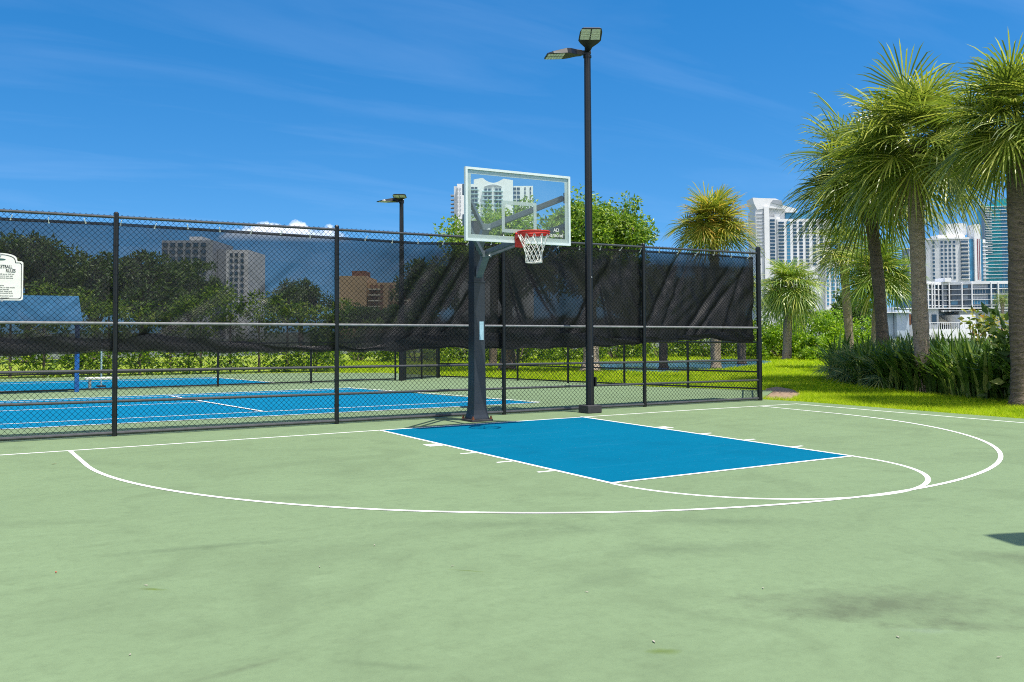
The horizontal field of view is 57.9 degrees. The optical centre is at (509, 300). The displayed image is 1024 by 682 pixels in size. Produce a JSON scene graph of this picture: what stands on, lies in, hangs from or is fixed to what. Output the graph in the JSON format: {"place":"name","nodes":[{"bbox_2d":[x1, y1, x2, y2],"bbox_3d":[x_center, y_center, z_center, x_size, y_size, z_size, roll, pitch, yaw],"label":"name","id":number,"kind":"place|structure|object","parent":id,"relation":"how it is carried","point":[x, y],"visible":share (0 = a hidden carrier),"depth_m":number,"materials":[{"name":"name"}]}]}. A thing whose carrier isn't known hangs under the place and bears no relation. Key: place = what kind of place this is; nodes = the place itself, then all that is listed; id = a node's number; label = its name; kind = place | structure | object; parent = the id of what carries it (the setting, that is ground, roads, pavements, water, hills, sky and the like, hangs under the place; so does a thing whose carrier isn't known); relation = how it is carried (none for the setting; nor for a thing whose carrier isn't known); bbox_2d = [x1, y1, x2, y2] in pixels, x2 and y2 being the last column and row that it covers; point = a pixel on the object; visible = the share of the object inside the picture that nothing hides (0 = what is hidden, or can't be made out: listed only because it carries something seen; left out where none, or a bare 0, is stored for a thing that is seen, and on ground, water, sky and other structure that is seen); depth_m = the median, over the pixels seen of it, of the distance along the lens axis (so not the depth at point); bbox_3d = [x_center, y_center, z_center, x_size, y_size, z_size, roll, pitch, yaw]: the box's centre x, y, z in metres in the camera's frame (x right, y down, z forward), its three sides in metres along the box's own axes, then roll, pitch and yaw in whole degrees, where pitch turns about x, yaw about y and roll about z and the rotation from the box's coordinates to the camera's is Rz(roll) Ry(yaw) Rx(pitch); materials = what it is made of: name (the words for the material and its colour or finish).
{"place":"outdoors","nodes":[
{"label":"outdoors","id":0,"kind":"place"},
{"bbox_2d":[0,331,991,359],"bbox_3d":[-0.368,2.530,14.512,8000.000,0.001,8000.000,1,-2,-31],"label":"terrain","id":1,"kind":"structure","parent":0,"point":[54,355],"depth_m":89.47,"materials":[{"name":"plant"}]},
{"bbox_2d":[450,178,532,241],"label":"apartment tower","id":2,"kind":"structure","parent":1,"relation":"on","point":[483,190],"depth_m":652.60,"materials":[{"name":"concrete"}]},
{"bbox_2d":[747,198,839,330],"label":"apartment tower","id":3,"kind":"structure","parent":1,"relation":"on","point":[765,211],"depth_m":701.76,"materials":[{"name":"concrete"}]},
{"bbox_2d":[829,288,871,331],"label":"broad tree","id":4,"kind":"object","parent":1,"relation":"on","point":[839,307],"visible":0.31,"depth_m":74.55,"materials":[{"name":"green plant"}]},
{"bbox_2d":[902,249,910,278],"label":"apartment tower","id":5,"kind":"structure","parent":1,"relation":"on","point":[908,251],"depth_m":804.67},
{"bbox_2d":[858,307,1008,338],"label":"villa","id":6,"kind":"object","parent":1,"relation":"on","point":[945,321],"visible":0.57,"depth_m":138.76,"materials":[{"name":"white concrete"}]},
{"bbox_2d":[932,314,936,323],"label":"window","id":7,"kind":"structure","parent":6,"relation":"in","point":[934,316],"depth_m":139.72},
{"bbox_2d":[895,278,1007,311],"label":"apartment block","id":8,"kind":"structure","parent":1,"relation":"on","point":[945,293],"depth_m":423.93,"materials":[{"name":"concrete"}]},
{"bbox_2d":[973,284,987,287],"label":"window","id":9,"kind":"structure","parent":8,"relation":"in","point":[974,285],"depth_m":422.46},
{"bbox_2d":[973,289,987,292],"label":"window","id":10,"kind":"structure","parent":8,"relation":"in","point":[974,290],"depth_m":422.36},
{"bbox_2d":[973,295,987,298],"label":"window","id":11,"kind":"structure","parent":8,"relation":"in","point":[974,296],"depth_m":422.36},
{"bbox_2d":[973,300,987,303],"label":"window","id":12,"kind":"structure","parent":8,"relation":"in","point":[974,301],"depth_m":422.31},
{"bbox_2d":[925,223,987,281],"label":"apartment tower","id":13,"kind":"structure","parent":1,"relation":"on","point":[947,260],"depth_m":682.57,"materials":[{"name":"concrete"}]},
{"bbox_2d":[977,199,1007,280],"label":"office tower","id":14,"kind":"structure","parent":1,"relation":"on","point":[996,238],"depth_m":763.21,"materials":[{"name":"teal glass"}]},
{"bbox_2d":[991,288,1007,330],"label":"sabal palm","id":15,"kind":"object","parent":1,"relation":"on","point":[1002,301],"visible":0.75,"depth_m":94.88,"materials":[{"name":"green plant"}]},
{"bbox_2d":[0,373,1023,681],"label":"court","id":16,"kind":"object","parent":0,"point":[520,559],"visible":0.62,"depth_m":6.07,"materials":[{"name":"concrete"}]},
{"bbox_2d":[74,354,78,391],"bbox_3d":[-11.891,1.043,22.237,2.880,2.390,0.850,1,-2,-31],"label":"shade shelter","id":17,"kind":"object","parent":16,"relation":"on","point":[76,382],"visible":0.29,"depth_m":22.81,"materials":[{"name":"blue paint"}]},
{"bbox_2d":[85,377,118,387],"bbox_3d":[-10.697,2.151,24.295,0.800,0.290,0.300,1,-2,-31],"label":"bench","id":18,"kind":"object","parent":16,"relation":"on","point":[89,380],"visible":0.59,"depth_m":24.14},
{"bbox_2d":[0,377,263,390],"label":"tennis paint","id":19,"kind":"object","parent":16,"relation":"on","point":[173,382],"visible":0.5,"depth_m":26.66,"materials":[{"name":"paint"}]},
{"bbox_2d":[0,351,395,392],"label":"fence","id":20,"kind":"object","parent":16,"relation":"on","point":[205,384],"visible":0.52,"depth_m":24.45,"materials":[{"name":"black metal"}]},
{"bbox_2d":[0,388,535,428],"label":"tennis paint","id":21,"kind":"object","parent":16,"relation":"on","point":[259,403],"visible":0.67,"depth_m":18.04,"materials":[{"name":"paint"}]},
{"bbox_2d":[1,388,540,428],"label":"tennis long marking","id":22,"kind":"object","parent":21,"relation":"on","point":[219,413],"visible":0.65,"depth_m":17.48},
{"bbox_2d":[173,387,535,410],"bbox_3d":[-3.575,2.105,19.923,5.226,0.001,7.053,1,-2,-37],"label":"tennis cross marking","id":23,"kind":"object","parent":21,"relation":"on","point":[348,387],"visible":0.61,"depth_m":19.13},
{"bbox_2d":[0,208,762,440],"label":"chain link fence","id":24,"kind":"object","parent":16,"relation":"on","point":[115,323],"visible":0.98,"depth_m":14.82,"materials":[{"name":"black metal"}]},
{"bbox_2d":[0,253,22,301],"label":"rules sign","id":25,"kind":"object","parent":24,"relation":"attached to","point":[11,277],"visible":1,"depth_m":12.44,"materials":[{"name":"metal"}]},
{"bbox_2d":[0,215,754,356],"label":"windscreen","id":26,"kind":"object","parent":24,"relation":"attached to","point":[287,338],"visible":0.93,"depth_m":14.61,"materials":[{"name":"black"}]},
{"bbox_2d":[377,194,406,380],"bbox_3d":[-3.341,-0.388,27.014,0.853,5.471,0.890,1,-2,-31],"label":"light pole","id":27,"kind":"object","parent":16,"relation":"on","point":[397,198],"visible":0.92,"depth_m":27.32,"materials":[{"name":"metal"}]},
{"bbox_2d":[5,404,786,454],"bbox_3d":[-3.368,1.885,12.725,21.001,0.001,0.160,1,-2,-31],"label":"baseline marking","id":28,"kind":"object","parent":16,"relation":"on","point":[362,431],"visible":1,"depth_m":13.36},
{"bbox_2d":[461,166,570,421],"bbox_3d":[0.101,0.007,14.249,1.672,3.821,2.257,0,-2,-4],"label":"basketball hoop","id":29,"kind":"object","parent":16,"relation":"on","point":[476,235],"visible":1,"depth_m":14.45,"materials":[{"name":"metal"}]},
{"bbox_2d":[69,406,1002,512],"bbox_3d":[1.562,1.816,11.386,11.960,0.001,7.350,1,-2,-31],"label":"three point marking","id":30,"kind":"object","parent":16,"relation":"on","point":[995,464],"visible":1,"depth_m":8.10,"materials":[{"name":"paint"}]},
{"bbox_2d":[544,27,601,413],"bbox_3d":[1.166,-1.352,16.185,0.954,6.654,0.936,0,-2,-8],"label":"light pole","id":31,"kind":"object","parent":16,"relation":"on","point":[589,38],"visible":1,"depth_m":16.42,"materials":[{"name":"metal"}]},
{"bbox_2d":[438,341,756,388],"bbox_3d":[2.433,1.667,24.772,2.441,1.200,12.359,1,-2,-37],"label":"fence","id":32,"kind":"object","parent":16,"relation":"on","point":[599,367],"visible":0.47,"depth_m":24.29,"materials":[{"name":"black metal"}]},
{"bbox_2d":[404,349,437,379],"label":"fence gate","id":33,"kind":"structure","parent":32,"relation":"attached to","point":[421,359],"depth_m":28.24,"materials":[{"name":"black"}]},
{"bbox_2d":[424,426,798,471],"bbox_3d":[1.321,1.831,11.750,4.061,0.001,2.775,1,-2,-31],"label":"lane block marking","id":34,"kind":"object","parent":16,"relation":"on","point":[552,470],"visible":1,"depth_m":11.80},
{"bbox_2d":[380,417,850,482],"bbox_3d":[1.085,1.845,12.223,3.770,0.001,5.702,1,-2,-31],"label":"lane marking","id":35,"kind":"object","parent":16,"relation":"on","point":[581,475],"visible":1,"depth_m":11.30,"materials":[{"name":"paint"}]},
{"bbox_2d":[384,417,847,481],"bbox_3d":[1.085,1.847,12.223,3.720,0.001,5.700,1,-2,-31],"label":"key paint","id":36,"kind":"object","parent":16,"relation":"on","point":[608,451],"visible":1,"depth_m":11.46,"materials":[{"name":"paint"}]},
{"bbox_2d":[609,455,852,482],"bbox_3d":[2.453,1.757,9.721,3.510,0.001,0.050,1,-2,-31],"label":"free throw marking","id":37,"kind":"object","parent":16,"relation":"on","point":[726,469],"visible":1,"depth_m":9.56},
{"bbox_2d":[610,456,930,499],"bbox_3d":[2.922,1.732,8.947,3.520,0.001,1.812,1,-2,-31],"label":"free throw circle marking","id":38,"kind":"object","parent":16,"relation":"on","point":[927,479],"visible":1,"depth_m":8.35,"materials":[{"name":"paint"}]},
{"bbox_2d":[803,404,1022,422],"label":"sideline marking","id":39,"kind":"object","parent":16,"relation":"on","point":[923,414],"visible":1,"depth_m":15.71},
{"bbox_2d":[0,351,1023,418],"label":"lawn","id":40,"kind":"structure","parent":0,"point":[176,373],"depth_m":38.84,"materials":[{"name":"plant"}]},
{"bbox_2d":[0,351,348,377],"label":"hedge","id":41,"kind":"object","parent":40,"relation":"on","point":[288,355],"visible":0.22,"depth_m":32.73,"materials":[{"name":"green plant"}]},
{"bbox_2d":[312,351,398,361],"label":"mangrove bush","id":42,"kind":"object","parent":40,"relation":"on","point":[358,355],"visible":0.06,"depth_m":45.23,"materials":[{"name":"green plant"}]},
{"bbox_2d":[366,347,460,361],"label":"mangrove bush","id":43,"kind":"object","parent":40,"relation":"on","point":[390,358],"visible":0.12,"depth_m":43.33,"materials":[{"name":"green plant"}]},
{"bbox_2d":[440,347,497,359],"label":"mangrove bush","id":44,"kind":"object","parent":40,"relation":"on","point":[461,356],"visible":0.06,"depth_m":43.92,"materials":[{"name":"green plant"}]},
{"bbox_2d":[429,195,550,370],"bbox_3d":[-0.020,-0.566,33.848,6.280,6.565,5.971,1,-2,-31],"label":"broad tree","id":45,"kind":"object","parent":40,"relation":"on","point":[522,223],"visible":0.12,"depth_m":33.22,"materials":[{"name":"green plant"}]},
{"bbox_2d":[478,204,510,366],"bbox_3d":[-0.569,-0.696,38.061,2.545,6.844,2.566,0,-2,2],"label":"sabal palm","id":46,"kind":"object","parent":40,"relation":"on","point":[493,349],"visible":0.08,"depth_m":37.81,"materials":[{"name":"green plant"}]},
{"bbox_2d":[464,347,563,362],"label":"mangrove bush","id":47,"kind":"object","parent":40,"relation":"on","point":[543,357],"visible":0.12,"depth_m":42.24,"materials":[{"name":"green plant"}]},
{"bbox_2d":[534,347,608,359],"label":"mangrove bush","id":48,"kind":"object","parent":40,"relation":"on","point":[576,353],"visible":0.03,"depth_m":44.88,"materials":[{"name":"green plant"}]},
{"bbox_2d":[540,184,659,371],"bbox_3d":[3.237,-0.705,32.643,4.142,6.751,4.782,-1,-2,27],"label":"broad tree","id":49,"kind":"object","parent":40,"relation":"on","point":[611,224],"visible":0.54,"depth_m":31.89,"materials":[{"name":"green plant"}]},
{"bbox_2d":[578,343,656,358],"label":"mangrove bush","id":50,"kind":"object","parent":40,"relation":"on","point":[628,349],"visible":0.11,"depth_m":47.17,"materials":[{"name":"green plant"}]},
{"bbox_2d":[619,339,703,357],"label":"mangrove bush","id":51,"kind":"object","parent":40,"relation":"on","point":[669,349],"visible":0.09,"depth_m":48.93,"materials":[{"name":"green plant"}]},
{"bbox_2d":[658,343,668,367],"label":"sabal palm","id":52,"kind":"object","parent":40,"relation":"on","point":[663,351],"visible":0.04,"depth_m":35.80,"materials":[{"name":"plant"}]},
{"bbox_2d":[668,338,736,356],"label":"mangrove bush","id":53,"kind":"object","parent":40,"relation":"on","point":[702,350],"visible":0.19,"depth_m":48.76,"materials":[{"name":"green plant"}]},
{"bbox_2d":[663,181,765,368],"bbox_3d":[7.614,-0.940,34.544,3.862,7.020,3.503,-1,-2,21],"label":"sabal palm","id":54,"kind":"object","parent":40,"relation":"on","point":[708,228],"visible":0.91,"depth_m":34.10,"materials":[{"name":"green plant"}]},
{"bbox_2d":[721,314,782,356],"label":"mangrove bush","id":55,"kind":"object","parent":40,"relation":"on","point":[754,322],"visible":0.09,"depth_m":49.06,"materials":[{"name":"green plant"}]},
{"bbox_2d":[737,272,771,363],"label":"sabal palm","id":56,"kind":"object","parent":40,"relation":"on","point":[742,344],"visible":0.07,"depth_m":39.77,"materials":[{"name":"green plant"}]},
{"bbox_2d":[746,320,814,357],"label":"mangrove bush","id":57,"kind":"object","parent":40,"relation":"on","point":[771,333],"visible":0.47,"depth_m":48.00,"materials":[{"name":"green plant"}]},
{"bbox_2d":[766,387,798,398],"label":"bare dirt","id":58,"kind":"structure","parent":40,"relation":"on","point":[782,392],"depth_m":21.65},
{"bbox_2d":[753,257,832,359],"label":"sabal palm","id":59,"kind":"object","parent":40,"relation":"on","point":[788,303],"visible":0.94,"depth_m":44.39,"materials":[{"name":"green plant"}]},
{"bbox_2d":[776,308,844,355],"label":"mangrove bush","id":60,"kind":"object","parent":40,"relation":"on","point":[829,331],"visible":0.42,"depth_m":48.88,"materials":[{"name":"green plant"}]},
{"bbox_2d":[795,334,860,360],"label":"mangrove bush","id":61,"kind":"object","parent":40,"relation":"on","point":[812,342],"visible":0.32,"depth_m":43.64,"materials":[{"name":"green plant"}]},
{"bbox_2d":[802,219,867,347],"bbox_3d":[12.311,-0.351,34.063,3.316,5.763,3.264,0,-2,0],"label":"sabal palm","id":62,"kind":"object","parent":40,"relation":"on","point":[848,323],"visible":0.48,"depth_m":33.82,"materials":[{"name":"green plant"}]},
{"bbox_2d":[815,315,871,342],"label":"mangrove bush","id":63,"kind":"object","parent":40,"relation":"on","point":[857,333],"visible":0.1,"depth_m":51.06,"materials":[{"name":"green plant"}]},
{"bbox_2d":[825,229,928,343],"bbox_3d":[12.352,-0.120,30.950,3.506,5.100,3.435,1,-2,-31],"label":"sabal palm","id":64,"kind":"object","parent":40,"relation":"on","point":[897,280],"visible":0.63,"depth_m":30.68,"materials":[{"name":"green plant"}]},
{"bbox_2d":[903,30,1023,406],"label":"sabal palm","id":65,"kind":"object","parent":40,"relation":"on","point":[992,148],"visible":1,"depth_m":17.39,"materials":[{"name":"green plant"}]},
{"bbox_2d":[0,0,1023,306],"label":"sky","id":66,"kind":"structure","parent":0,"point":[306,113],"materials":[{"name":"blue"}]},
{"bbox_2d":[600,359,771,371],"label":"canal water","id":67,"kind":"structure","parent":0,"point":[638,365],"depth_m":38.59,"materials":[{"name":"blue liquid"}]},
{"label":"planting soil","id":68,"kind":"structure","parent":0,"visible":0},
{"bbox_2d":[811,354,843,378],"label":"palmetto plant","id":69,"kind":"object","parent":68,"relation":"on","point":[822,365],"visible":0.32,"depth_m":26.90,"materials":[{"name":"green plant"}]},
{"bbox_2d":[806,329,852,373],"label":"strap leaf plant","id":70,"kind":"object","parent":68,"relation":"on","point":[844,341],"visible":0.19,"depth_m":27.95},
{"bbox_2d":[812,349,848,379],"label":"palmetto plant","id":71,"kind":"object","parent":68,"relation":"on","point":[825,366],"visible":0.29,"depth_m":26.16,"materials":[{"name":"green plant"}]},
{"bbox_2d":[816,341,854,379],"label":"strap leaf plant","id":72,"kind":"object","parent":68,"relation":"on","point":[834,357],"visible":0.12,"depth_m":27.25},
{"bbox_2d":[829,354,855,381],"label":"palmetto plant","id":73,"kind":"object","parent":68,"relation":"on","point":[842,371],"visible":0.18,"depth_m":25.30,"materials":[{"name":"green plant"}]},
{"bbox_2d":[830,344,858,381],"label":"palmetto plant","id":74,"kind":"object","parent":68,"relation":"on","point":[845,364],"visible":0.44,"depth_m":24.91,"materials":[{"name":"green plant"}]},
{"bbox_2d":[823,337,874,381],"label":"strap leaf plant","id":75,"kind":"object","parent":68,"relation":"on","point":[846,357],"visible":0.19,"depth_m":25.86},
{"bbox_2d":[828,338,886,360],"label":"strap leaf plant","id":76,"kind":"object","parent":68,"relation":"on","point":[881,348],"visible":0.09,"depth_m":24.22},
{"bbox_2d":[842,339,875,385],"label":"strap leaf plant","id":77,"kind":"object","parent":68,"relation":"on","point":[864,367],"visible":0.3,"depth_m":24.04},
{"bbox_2d":[829,336,889,383],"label":"strap leaf plant","id":78,"kind":"object","parent":68,"relation":"on","point":[853,362],"visible":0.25,"depth_m":24.39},
{"bbox_2d":[842,350,879,384],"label":"palmetto plant","id":79,"kind":"object","parent":68,"relation":"on","point":[862,368],"visible":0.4,"depth_m":23.56,"materials":[{"name":"green plant"}]},
{"bbox_2d":[836,331,894,349],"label":"strap leaf plant","id":80,"kind":"object","parent":68,"relation":"on","point":[862,340],"visible":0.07,"depth_m":26.67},
{"bbox_2d":[847,345,894,386],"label":"strap leaf plant","id":81,"kind":"object","parent":68,"relation":"on","point":[874,383],"visible":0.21,"depth_m":23.38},
{"bbox_2d":[849,347,899,389],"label":"palmetto plant","id":82,"kind":"object","parent":68,"relation":"on","point":[873,376],"visible":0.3,"depth_m":22.74,"materials":[{"name":"green plant"}]},
{"bbox_2d":[846,333,913,364],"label":"strap leaf plant","id":83,"kind":"object","parent":68,"relation":"on","point":[886,347],"visible":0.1,"depth_m":22.72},
{"bbox_2d":[775,86,986,348],"bbox_3d":[9.828,-1.990,25.456,5.579,8.509,5.158,1,-2,-31],"label":"sabal palm","id":84,"kind":"object","parent":68,"relation":"on","point":[877,273],"visible":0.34,"depth_m":25.40,"materials":[{"name":"green plant"}]},
{"bbox_2d":[852,334,913,389],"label":"strap leaf plant","id":85,"kind":"object","parent":68,"relation":"on","point":[882,365],"visible":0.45,"depth_m":22.36,"materials":[{"name":"plant"}]},
{"bbox_2d":[854,337,918,390],"bbox_3d":[9.475,1.475,22.082,1.938,1.338,2.259,1,-2,-24],"label":"strap leaf plant","id":86,"kind":"object","parent":68,"relation":"on","point":[897,382],"visible":0.48,"depth_m":21.94,"materials":[{"name":"plant"}]},
{"bbox_2d":[795,40,1005,392],"bbox_3d":[9.346,-1.886,21.712,4.880,8.068,5.177,-2,-2,33],"label":"sabal palm","id":87,"kind":"object","parent":68,"relation":"on","point":[893,168],"visible":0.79,"depth_m":21.31,"materials":[{"name":"green plant"}]},
{"bbox_2d":[877,340,940,392],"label":"strap leaf plant","id":88,"kind":"object","parent":68,"relation":"on","point":[912,383],"visible":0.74,"depth_m":21.37,"materials":[{"name":"plant"}]},
{"bbox_2d":[877,334,955,361],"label":"strap leaf plant","id":89,"kind":"object","parent":68,"relation":"on","point":[910,355],"visible":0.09,"depth_m":21.65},
{"bbox_2d":[876,326,959,375],"bbox_3d":[9.423,1.359,21.728,2.322,1.548,2.205,1,-2,-35],"label":"strap leaf plant","id":90,"kind":"object","parent":68,"relation":"on","point":[904,366],"visible":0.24,"depth_m":21.69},
{"bbox_2d":[890,333,956,374],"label":"strap leaf plant","id":91,"kind":"object","parent":68,"relation":"on","point":[936,348],"visible":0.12,"depth_m":21.32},
{"bbox_2d":[877,334,978,392],"bbox_3d":[10.018,1.415,21.484,2.387,1.414,2.267,1,-3,-44],"label":"strap leaf plant","id":92,"kind":"object","parent":68,"relation":"on","point":[925,375],"visible":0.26,"depth_m":21.27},
{"bbox_2d":[893,325,964,351],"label":"strap leaf plant","id":93,"kind":"object","parent":68,"relation":"on","point":[936,335],"visible":0.08,"depth_m":22.98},
{"bbox_2d":[889,336,981,393],"bbox_3d":[9.739,1.409,20.918,2.234,1.392,2.604,1,-2,-25],"label":"strap leaf plant","id":94,"kind":"object","parent":68,"relation":"on","point":[933,381],"visible":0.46,"depth_m":20.86,"materials":[{"name":"plant"}]},
{"bbox_2d":[914,347,956,394],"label":"strap leaf plant","id":95,"kind":"object","parent":68,"relation":"on","point":[946,391],"visible":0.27,"depth_m":20.50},
{"bbox_2d":[912,334,988,395],"bbox_3d":[9.842,1.369,20.140,2.429,1.420,2.084,1,-2,-41],"label":"strap leaf plant","id":96,"kind":"object","parent":68,"relation":"on","point":[952,387],"visible":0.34,"depth_m":20.11,"materials":[{"name":"plant"}]},
{"bbox_2d":[918,328,992,366],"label":"strap leaf plant","id":97,"kind":"object","parent":68,"relation":"on","point":[971,343],"visible":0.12,"depth_m":20.58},
{"bbox_2d":[933,336,987,359],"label":"strap leaf plant","id":98,"kind":"object","parent":68,"relation":"on","point":[941,353],"visible":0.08,"depth_m":21.07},
{"bbox_2d":[930,341,992,397],"bbox_3d":[9.756,1.421,19.814,2.173,1.297,1.393,1,-2,-39],"label":"strap leaf plant","id":99,"kind":"object","parent":68,"relation":"on","point":[965,389],"visible":0.67,"depth_m":19.47,"materials":[{"name":"plant"}]},
{"bbox_2d":[947,327,990,348],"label":"strap leaf plant","id":100,"kind":"object","parent":68,"relation":"on","point":[959,335],"visible":0.03,"depth_m":23.15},
{"bbox_2d":[940,341,1007,399],"bbox_3d":[9.784,1.402,19.372,1.570,1.306,2.449,-1,-2,10],"label":"strap leaf plant","id":101,"kind":"object","parent":68,"relation":"on","point":[981,379],"visible":0.6,"depth_m":19.03,"materials":[{"name":"plant"}]},
{"bbox_2d":[948,339,1000,396],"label":"strap leaf plant","id":102,"kind":"object","parent":68,"relation":"on","point":[972,353],"visible":0.09,"depth_m":20.11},
{"bbox_2d":[941,337,1010,399],"bbox_3d":[10.210,1.327,18.829,2.669,1.417,2.290,-2,-2,38],"label":"strap leaf plant","id":103,"kind":"object","parent":68,"relation":"on","point":[1004,392],"visible":0.23,"depth_m":18.84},
{"bbox_2d":[957,305,1008,352],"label":"croton shrub","id":104,"kind":"object","parent":68,"relation":"on","point":[978,325],"visible":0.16,"depth_m":23.78,"materials":[{"name":"green plant"}]},
{"bbox_2d":[967,356,1010,385],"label":"strap leaf plant","id":105,"kind":"object","parent":68,"relation":"on","point":[1002,369],"visible":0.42,"depth_m":18.16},
{"bbox_2d":[972,349,1009,399],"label":"strap leaf plant","id":106,"kind":"object","parent":68,"relation":"on","point":[1006,372],"visible":0.24,"depth_m":18.52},
{"bbox_2d":[976,302,1010,400],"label":"broad leaf shrub","id":107,"kind":"object","parent":68,"relation":"on","point":[1001,334],"visible":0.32,"depth_m":18.83,"materials":[{"name":"green plant"}]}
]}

